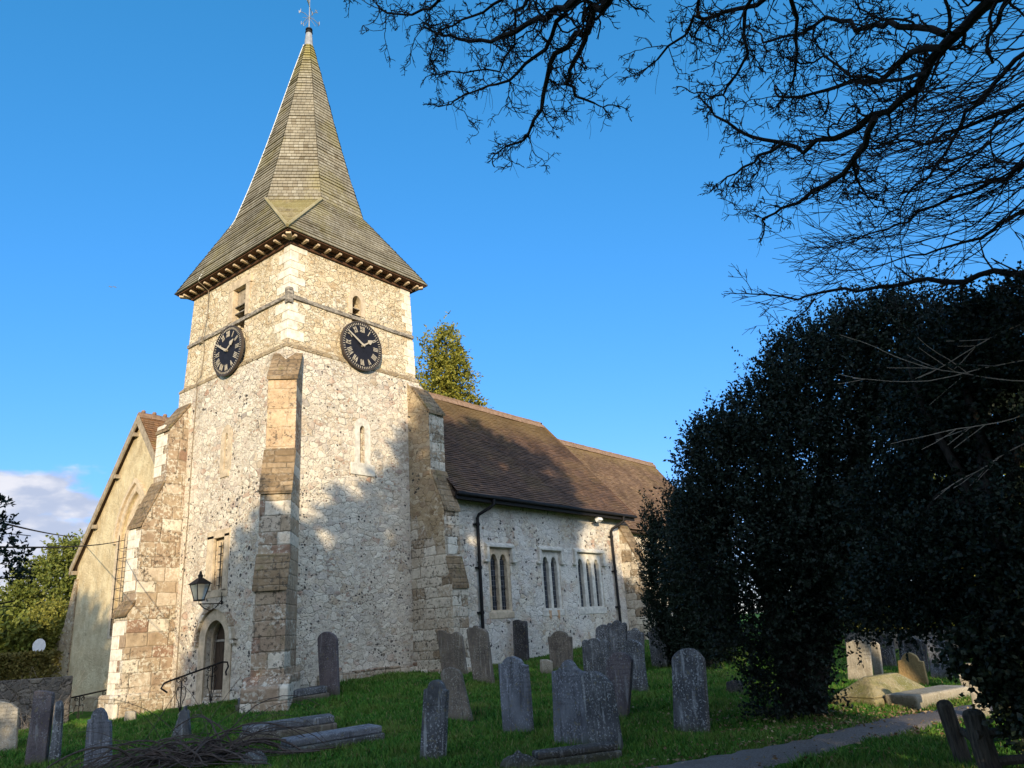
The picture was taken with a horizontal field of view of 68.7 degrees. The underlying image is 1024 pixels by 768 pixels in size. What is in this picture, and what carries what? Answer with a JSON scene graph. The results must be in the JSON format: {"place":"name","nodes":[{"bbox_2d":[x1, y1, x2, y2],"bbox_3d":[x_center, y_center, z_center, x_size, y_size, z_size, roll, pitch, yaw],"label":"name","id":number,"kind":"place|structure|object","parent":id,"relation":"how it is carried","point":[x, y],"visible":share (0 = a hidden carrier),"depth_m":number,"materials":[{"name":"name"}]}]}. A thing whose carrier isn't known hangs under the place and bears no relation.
{"place":"outdoors","nodes":[
{"label":"outdoors","id":0,"kind":"place"},
{"bbox_2d":[0,0,1023,613],"label":"sky","id":1,"kind":"structure","parent":0,"point":[587,300],"materials":[{"name":"blue"}]},
{"bbox_2d":[0,613,1023,767],"bbox_3d":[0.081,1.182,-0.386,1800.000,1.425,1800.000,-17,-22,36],"label":"ground","id":2,"kind":"structure","parent":0,"point":[85,715],"depth_m":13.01,"materials":[{"name":"green plant"}]},
{"bbox_2d":[0,701,19,751],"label":"headstone","id":3,"kind":"object","parent":2,"relation":"on","point":[9,718],"visible":0.7,"depth_m":14.78,"materials":[{"name":"stone"}]},
{"bbox_2d":[0,493,37,606],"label":"evergreen tree","id":4,"kind":"object","parent":2,"relation":"on","point":[6,554],"visible":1,"depth_m":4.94,"materials":[{"name":"green plant"}]},
{"bbox_2d":[0,601,46,680],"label":"laurel bush","id":5,"kind":"object","parent":2,"relation":"on","point":[10,642],"visible":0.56,"depth_m":23.83,"materials":[{"name":"green plant"}]},
{"bbox_2d":[1,593,69,677],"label":"golden shrub","id":6,"kind":"object","parent":2,"relation":"on","point":[51,619],"visible":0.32,"depth_m":25.19,"materials":[{"name":"green plant"}]},
{"bbox_2d":[0,676,72,729],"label":"stone wall","id":7,"kind":"structure","parent":2,"relation":"on","point":[34,683],"depth_m":18.89,"materials":[{"name":"grey stone"}]},
{"bbox_2d":[0,648,63,680],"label":"hedge","id":8,"kind":"object","parent":7,"relation":"on","point":[31,655],"visible":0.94,"depth_m":19.17,"materials":[{"name":"green plant"}]},
{"bbox_2d":[32,639,45,671],"bbox_3d":[-13.274,8.238,20.818,0.320,2.200,0.119,8,-21,-32],"label":"convex mirror","id":9,"kind":"object","parent":2,"relation":"on","point":[39,644],"visible":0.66,"depth_m":21.06,"materials":[{"name":"white plastic"}]},
{"bbox_2d":[24,690,54,765],"bbox_3d":[-8.038,5.955,12.747,0.332,1.384,0.151,-1,-18,-10],"label":"headstone","id":10,"kind":"object","parent":2,"relation":"on","point":[38,740],"visible":0.98,"depth_m":12.72,"materials":[{"name":"grey stone"}]},
{"bbox_2d":[0,529,83,678],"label":"evergreen tree","id":11,"kind":"object","parent":2,"relation":"on","point":[52,568],"visible":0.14,"depth_m":33.95,"materials":[{"name":"green plant"}]},
{"bbox_2d":[4,667,86,729],"bbox_3d":[-12.536,8.034,19.098,3.077,1.535,2.090,-17,-22,36],"label":"dry plant","id":12,"kind":"object","parent":2,"relation":"on","point":[26,717],"visible":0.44,"depth_m":18.68,"materials":[{"name":"brown plant"}]},
{"bbox_2d":[48,700,63,763],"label":"headstone","id":13,"kind":"object","parent":2,"relation":"on","point":[56,741],"visible":0.93,"depth_m":12.70,"materials":[{"name":"grey stone"}]},
{"bbox_2d":[71,689,106,720],"bbox_3d":[-11.165,8.524,19.872,0.040,0.772,1.569,-17,-22,36],"label":"handrail","id":14,"kind":"object","parent":2,"relation":"on","point":[83,697],"visible":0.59,"depth_m":19.68,"materials":[{"name":"black metal"}]},
{"bbox_2d":[83,707,111,767],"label":"headstone","id":15,"kind":"object","parent":2,"relation":"on","point":[99,721],"visible":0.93,"depth_m":11.71,"materials":[{"name":"grey stone"}]},
{"bbox_2d":[124,711,136,721],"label":"headstone","id":16,"kind":"object","parent":2,"relation":"on","point":[130,715],"visible":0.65,"depth_m":17.59,"materials":[{"name":"stone"}]},
{"bbox_2d":[171,706,190,740],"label":"headstone","id":17,"kind":"object","parent":2,"relation":"on","point":[184,714],"visible":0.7,"depth_m":13.76,"materials":[{"name":"grey stone"}]},
{"bbox_2d":[47,664,335,767],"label":"heap of stems","id":18,"kind":"object","parent":2,"relation":"on","point":[153,755],"visible":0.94,"depth_m":10.92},
{"bbox_2d":[160,661,228,711],"bbox_3d":[-7.339,7.044,17.345,0.040,1.076,1.669,-17,-22,36],"label":"handrail","id":19,"kind":"object","parent":2,"relation":"on","point":[181,687],"visible":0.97,"depth_m":17.48,"materials":[{"name":"black metal"}]},
{"bbox_2d":[239,750,267,765],"bbox_3d":[-3.761,5.522,10.892,0.564,0.372,0.360,-12,-20,24],"label":"fallen stone","id":20,"kind":"object","parent":2,"relation":"on","point":[252,755],"visible":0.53,"depth_m":10.81,"materials":[{"name":"grey stone"}]},
{"bbox_2d":[235,685,328,712],"bbox_3d":[-5.001,7.014,16.323,1.905,0.674,0.620,4,-20,-23],"label":"ledger tomb","id":21,"kind":"object","parent":2,"relation":"on","point":[319,691],"visible":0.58,"depth_m":16.36,"materials":[{"name":"grey stone"}]},
{"bbox_2d":[239,713,336,740],"bbox_3d":[-3.897,6.168,13.027,1.586,0.633,0.660,3,-19,-21],"label":"ledger tomb","id":22,"kind":"object","parent":2,"relation":"on","point":[322,722],"visible":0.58,"depth_m":12.90,"materials":[{"name":"grey stone"}]},
{"bbox_2d":[317,632,339,695],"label":"headstone","id":23,"kind":"object","parent":2,"relation":"on","point":[328,658],"visible":0.78,"depth_m":17.00,"materials":[{"name":"grey stone"}]},
{"bbox_2d":[278,724,384,754],"bbox_3d":[-2.844,5.775,11.831,1.556,0.557,0.600,8,-22,-32],"label":"ledger tomb","id":24,"kind":"object","parent":2,"relation":"on","point":[348,735],"visible":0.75,"depth_m":11.71,"materials":[{"name":"grey stone"}]},
{"bbox_2d":[50,0,684,719],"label":"church","id":25,"kind":"structure","parent":2,"relation":"on","point":[300,468],"depth_m":21.11,"materials":[{"name":"white stone"}]},
{"bbox_2d":[5,523,76,536],"bbox_3d":[-10.095,3.314,16.642,0.022,2.403,19.076,6,-20,-27],"label":"overhead cable","id":26,"kind":"object","parent":25,"relation":"attached to","point":[37,530],"visible":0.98,"depth_m":11.91,"materials":[{"name":"black metal"}]},
{"bbox_2d":[0,540,123,547],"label":"overhead cable","id":27,"kind":"object","parent":25,"relation":"attached to","point":[61,546],"visible":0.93,"depth_m":12.13,"materials":[{"name":"black metal"}]},
{"bbox_2d":[107,478,146,638],"bbox_3d":[-11.641,5.272,23.035,2.300,4.790,0.350,-17,-22,36],"label":"aisle window","id":28,"kind":"structure","parent":25,"relation":"in","point":[136,486],"depth_m":23.56,"materials":[{"name":"stone"}]},
{"bbox_2d":[188,571,221,610],"bbox_3d":[-7.617,5.210,18.717,0.430,1.050,0.845,-17,-22,36],"label":"wall lantern","id":29,"kind":"object","parent":25,"relation":"attached to","point":[199,586],"depth_m":18.52,"materials":[{"name":"black metal"}]},
{"bbox_2d":[205,527,230,598],"bbox_3d":[-7.583,4.679,19.535,1.100,1.700,0.268,-17,-22,36],"label":"window","id":30,"kind":"structure","parent":25,"relation":"in","point":[221,580],"depth_m":19.53,"materials":[{"name":"stone"}]},
{"bbox_2d":[213,624,224,689],"bbox_3d":[-7.222,6.826,18.913,0.930,1.675,0.098,-17,-22,36],"label":"door","id":31,"kind":"structure","parent":25,"relation":"in","point":[220,642],"depth_m":19.01,"materials":[{"name":"brown wood"}]},
{"bbox_2d":[219,425,231,477],"bbox_3d":[-7.746,1.807,20.294,0.530,1.460,0.072,-17,-22,36],"label":"slit window","id":32,"kind":"structure","parent":25,"relation":"in","point":[224,472],"depth_m":20.28,"materials":[{"name":"stone"}]},
{"bbox_2d":[228,273,252,323],"bbox_3d":[-7.805,-2.439,21.869,1.140,1.240,0.380,-17,-22,36],"label":"bell window","id":33,"kind":"structure","parent":25,"relation":"in","point":[240,291],"depth_m":21.87,"materials":[{"name":"stone"}]},
{"bbox_2d":[348,290,364,321],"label":"bell window","id":34,"kind":"structure","parent":25,"relation":"in","point":[354,293],"depth_m":22.07,"materials":[{"name":"stone"}]},
{"bbox_2d":[350,418,374,476],"bbox_3d":[-4.135,1.722,20.676,0.072,1.630,0.840,-17,-22,36],"label":"slit window","id":35,"kind":"structure","parent":25,"relation":"in","point":[365,469],"depth_m":20.63,"materials":[{"name":"stone"}]},
{"bbox_2d":[483,542,517,618],"bbox_3d":[-0.391,5.885,22.462,0.330,2.215,1.509,-17,-22,36],"label":"nave window","id":36,"kind":"structure","parent":25,"relation":"in","point":[497,559],"depth_m":22.53,"materials":[{"name":"stone"}]},
{"bbox_2d":[536,545,565,615],"bbox_3d":[1.250,6.416,24.428,0.330,2.215,1.539,-17,-22,36],"label":"nave window","id":37,"kind":"structure","parent":25,"relation":"in","point":[549,561],"depth_m":24.50,"materials":[{"name":"stone"}]},
{"bbox_2d":[572,548,606,614],"bbox_3d":[2.699,6.885,26.164,0.330,2.215,2.099,-17,-22,36],"label":"nave window","id":38,"kind":"structure","parent":25,"relation":"in","point":[588,566],"depth_m":26.18,"materials":[{"name":"stone"}]},
{"bbox_2d":[591,517,602,523],"bbox_3d":[3.022,4.891,26.976,0.436,0.253,0.260,-17,-22,36],"label":"floodlight","id":39,"kind":"object","parent":25,"relation":"attached to","point":[599,519],"visible":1,"depth_m":26.84,"materials":[{"name":"white plastic"}]},
{"bbox_2d":[420,679,448,759],"bbox_3d":[-1.061,4.676,10.205,0.466,1.201,0.124,-12,-20,24],"label":"headstone","id":40,"kind":"object","parent":2,"relation":"on","point":[434,730],"visible":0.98,"depth_m":10.18,"materials":[{"name":"grey stone"}]},
{"bbox_2d":[437,630,467,673],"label":"headstone","id":41,"kind":"object","parent":2,"relation":"on","point":[452,650],"visible":0.73,"depth_m":19.38,"materials":[{"name":"grey stone"}]},
{"bbox_2d":[414,311,493,408],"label":"cypress tree","id":42,"kind":"object","parent":2,"relation":"on","point":[450,381],"visible":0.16,"depth_m":50.27,"materials":[{"name":"green plant"}]},
{"bbox_2d":[440,667,472,721],"bbox_3d":[-0.968,5.664,13.421,0.691,1.110,0.128,-13,-20,25],"label":"headstone","id":43,"kind":"object","parent":2,"relation":"on","point":[452,678],"visible":0.64,"depth_m":13.41,"materials":[{"name":"grey stone"}]},
{"bbox_2d":[466,625,494,683],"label":"headstone","id":44,"kind":"object","parent":2,"relation":"on","point":[480,653],"visible":0.83,"depth_m":17.81,"materials":[{"name":"grey stone"}]},
{"bbox_2d":[498,656,533,732],"bbox_3d":[0.066,5.002,11.799,0.602,1.339,0.122,-17,-22,36],"label":"headstone","id":45,"kind":"object","parent":2,"relation":"on","point":[515,694],"visible":0.84,"depth_m":11.78,"materials":[{"name":"grey stone"}]},
{"bbox_2d":[513,620,529,660],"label":"headstone","id":46,"kind":"object","parent":2,"relation":"on","point":[520,640],"visible":0.68,"depth_m":22.06,"materials":[{"name":"stone"}]},
{"bbox_2d":[540,659,552,673],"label":"headstone","id":47,"kind":"object","parent":2,"relation":"on","point":[546,665],"visible":0.63,"depth_m":19.06,"materials":[{"name":"stone"}]},
{"bbox_2d":[548,631,572,669],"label":"headstone","id":48,"kind":"object","parent":2,"relation":"on","point":[560,643],"visible":0.76,"depth_m":19.58,"materials":[{"name":"grey stone"}]},
{"bbox_2d":[551,659,588,744],"bbox_3d":[0.821,4.558,10.478,0.622,1.317,0.131,-17,-22,36],"label":"headstone","id":49,"kind":"object","parent":2,"relation":"on","point":[569,719],"visible":0.73,"depth_m":10.46,"materials":[{"name":"grey stone"}]},
{"bbox_2d":[532,741,621,767],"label":"ledger tomb","id":50,"kind":"object","parent":2,"relation":"on","point":[587,753],"visible":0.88,"depth_m":9.16,"materials":[{"name":"stone"}]},
{"bbox_2d":[582,638,607,675],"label":"headstone","id":51,"kind":"object","parent":2,"relation":"on","point":[595,653],"visible":0.76,"depth_m":17.92,"materials":[{"name":"grey stone"}]},
{"bbox_2d":[580,671,623,750],"bbox_3d":[1.207,4.439,9.944,0.536,1.176,0.146,-17,-22,36],"label":"headstone","id":52,"kind":"object","parent":2,"relation":"on","point":[600,708],"visible":0.75,"depth_m":9.94,"materials":[{"name":"grey stone"}]},
{"bbox_2d":[595,624,611,656],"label":"headstone","id":53,"kind":"object","parent":2,"relation":"on","point":[602,632],"visible":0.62,"depth_m":20.22,"materials":[{"name":"grey stone"}]},
{"bbox_2d":[607,620,626,653],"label":"headstone","id":54,"kind":"object","parent":2,"relation":"on","point":[618,632],"visible":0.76,"depth_m":19.99,"materials":[{"name":"grey stone"}]},
{"bbox_2d":[606,652,633,717],"bbox_3d":[1.800,5.222,12.751,0.689,1.224,0.121,-17,-22,36],"label":"headstone","id":55,"kind":"object","parent":2,"relation":"on","point":[619,670],"visible":0.69,"depth_m":12.70,"materials":[{"name":"grey stone"}]},
{"bbox_2d":[621,639,648,691],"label":"headstone","id":56,"kind":"object","parent":2,"relation":"on","point":[633,649],"visible":0.66,"depth_m":15.52,"materials":[{"name":"grey stone"}]},
{"bbox_2d":[627,628,644,656],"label":"headstone","id":57,"kind":"object","parent":2,"relation":"on","point":[635,634],"visible":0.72,"depth_m":19.01,"materials":[{"name":"grey stone"}]},
{"bbox_2d":[648,626,668,666],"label":"headstone","id":58,"kind":"object","parent":2,"relation":"on","point":[656,655],"visible":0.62,"depth_m":19.63,"materials":[{"name":"grey stone"}]},
{"bbox_2d":[343,0,1023,256],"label":"bare tree","id":59,"kind":"object","parent":2,"relation":"on","point":[590,17],"visible":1,"depth_m":6.92,"materials":[{"name":"brown plant"}]},
{"bbox_2d":[634,468,743,668],"bbox_3d":[4.588,5.041,20.104,2.794,5.688,2.936,-17,-22,36],"label":"columnar yew","id":60,"kind":"object","parent":2,"relation":"on","point":[668,625],"visible":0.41,"depth_m":19.48,"materials":[{"name":"green plant"}]},
{"bbox_2d":[671,648,709,732],"bbox_3d":[2.570,4.539,10.846,0.597,1.342,0.174,-17,-22,36],"label":"headstone","id":61,"kind":"object","parent":2,"relation":"on","point":[690,696],"visible":0.75,"depth_m":10.81,"materials":[{"name":"grey stone"}]},
{"bbox_2d":[726,680,743,693],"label":"headstone","id":62,"kind":"object","parent":2,"relation":"on","point":[732,686],"visible":0.43,"depth_m":14.55,"materials":[{"name":"stone"}]},
{"bbox_2d":[636,249,1021,722],"bbox_3d":[5.370,1.712,11.935,6.896,7.368,3.617,-8,-19,13],"label":"holly tree","id":63,"kind":"object","parent":2,"relation":"on","point":[789,513],"visible":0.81,"depth_m":11.51,"materials":[{"name":"green plant"}]},
{"bbox_2d":[846,640,872,679],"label":"headstone","id":64,"kind":"object","parent":2,"relation":"on","point":[855,671],"visible":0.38,"depth_m":14.79,"materials":[{"name":"stone"}]},
{"bbox_2d":[721,2,1023,498],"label":"bare tree","id":65,"kind":"object","parent":2,"relation":"on","point":[1017,168],"visible":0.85,"depth_m":7.68,"materials":[{"name":"brown plant"}]},
{"bbox_2d":[870,641,883,674],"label":"headstone","id":66,"kind":"object","parent":2,"relation":"on","point":[877,661],"visible":0.43,"depth_m":14.96,"materials":[{"name":"stone"}]},
{"bbox_2d":[875,632,896,667],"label":"headstone","id":67,"kind":"object","parent":2,"relation":"on","point":[888,654],"visible":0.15,"depth_m":17.03,"materials":[{"name":"stone"}]},
{"bbox_2d":[843,630,958,649],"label":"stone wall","id":68,"kind":"structure","parent":2,"relation":"on","point":[895,641],"depth_m":20.53,"materials":[{"name":"grey stone"}]},
{"bbox_2d":[832,673,970,710],"bbox_3d":[6.435,5.134,12.392,1.800,0.600,1.400,7,-21,-30],"label":"coped tomb","id":69,"kind":"object","parent":2,"relation":"on","point":[898,689],"visible":0.57,"depth_m":12.12,"materials":[{"name":"stone"}]},
{"bbox_2d":[898,630,914,659],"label":"headstone","id":70,"kind":"object","parent":2,"relation":"on","point":[902,652],"visible":0.03,"depth_m":17.15,"materials":[{"name":"grey stone"}]},
{"bbox_2d":[846,575,974,631],"bbox_3d":[14.852,6.370,22.060,10.049,2.887,3.068,-17,-22,36],"label":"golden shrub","id":71,"kind":"object","parent":2,"relation":"on","point":[901,628],"depth_m":23.36,"materials":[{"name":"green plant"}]},
{"bbox_2d":[898,652,928,685],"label":"headstone","id":72,"kind":"object","parent":2,"relation":"on","point":[913,669],"visible":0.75,"depth_m":13.83,"materials":[{"name":"stone"}]},
{"bbox_2d":[904,638,929,671],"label":"headstone","id":73,"kind":"object","parent":2,"relation":"on","point":[923,649],"visible":0.27,"depth_m":15.85,"materials":[{"name":"stone"}]},
{"bbox_2d":[828,260,1023,754],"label":"ivy clad tree","id":74,"kind":"object","parent":2,"relation":"on","point":[964,532],"visible":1,"depth_m":7.71,"materials":[{"name":"green plant"}]},
{"bbox_2d":[926,637,952,678],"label":"headstone","id":75,"kind":"object","parent":2,"relation":"on","point":[939,671],"visible":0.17,"depth_m":14.91,"materials":[{"name":"grey stone"}]},
{"bbox_2d":[959,663,990,716],"bbox_3d":[6.370,4.304,10.202,0.358,0.940,0.120,-17,-22,36],"label":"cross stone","id":76,"kind":"object","parent":2,"relation":"on","point":[974,697],"visible":0.22,"depth_m":10.20,"materials":[{"name":"stone"}]},
{"bbox_2d":[936,699,1023,767],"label":"headstones","id":77,"kind":"object","parent":2,"relation":"on","point":[978,735],"visible":0.91,"depth_m":7.23,"materials":[{"name":"grey stone"}]},
{"bbox_2d":[500,694,999,767],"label":"fallen leaves","id":78,"kind":"object","parent":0,"point":[901,712],"depth_m":9.63,"materials":[{"name":"brown plant"}]},
{"bbox_2d":[646,703,992,767],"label":"path","id":79,"kind":"structure","parent":0,"point":[857,732],"depth_m":8.94,"materials":[{"name":"grey asphalt"}]}
]}

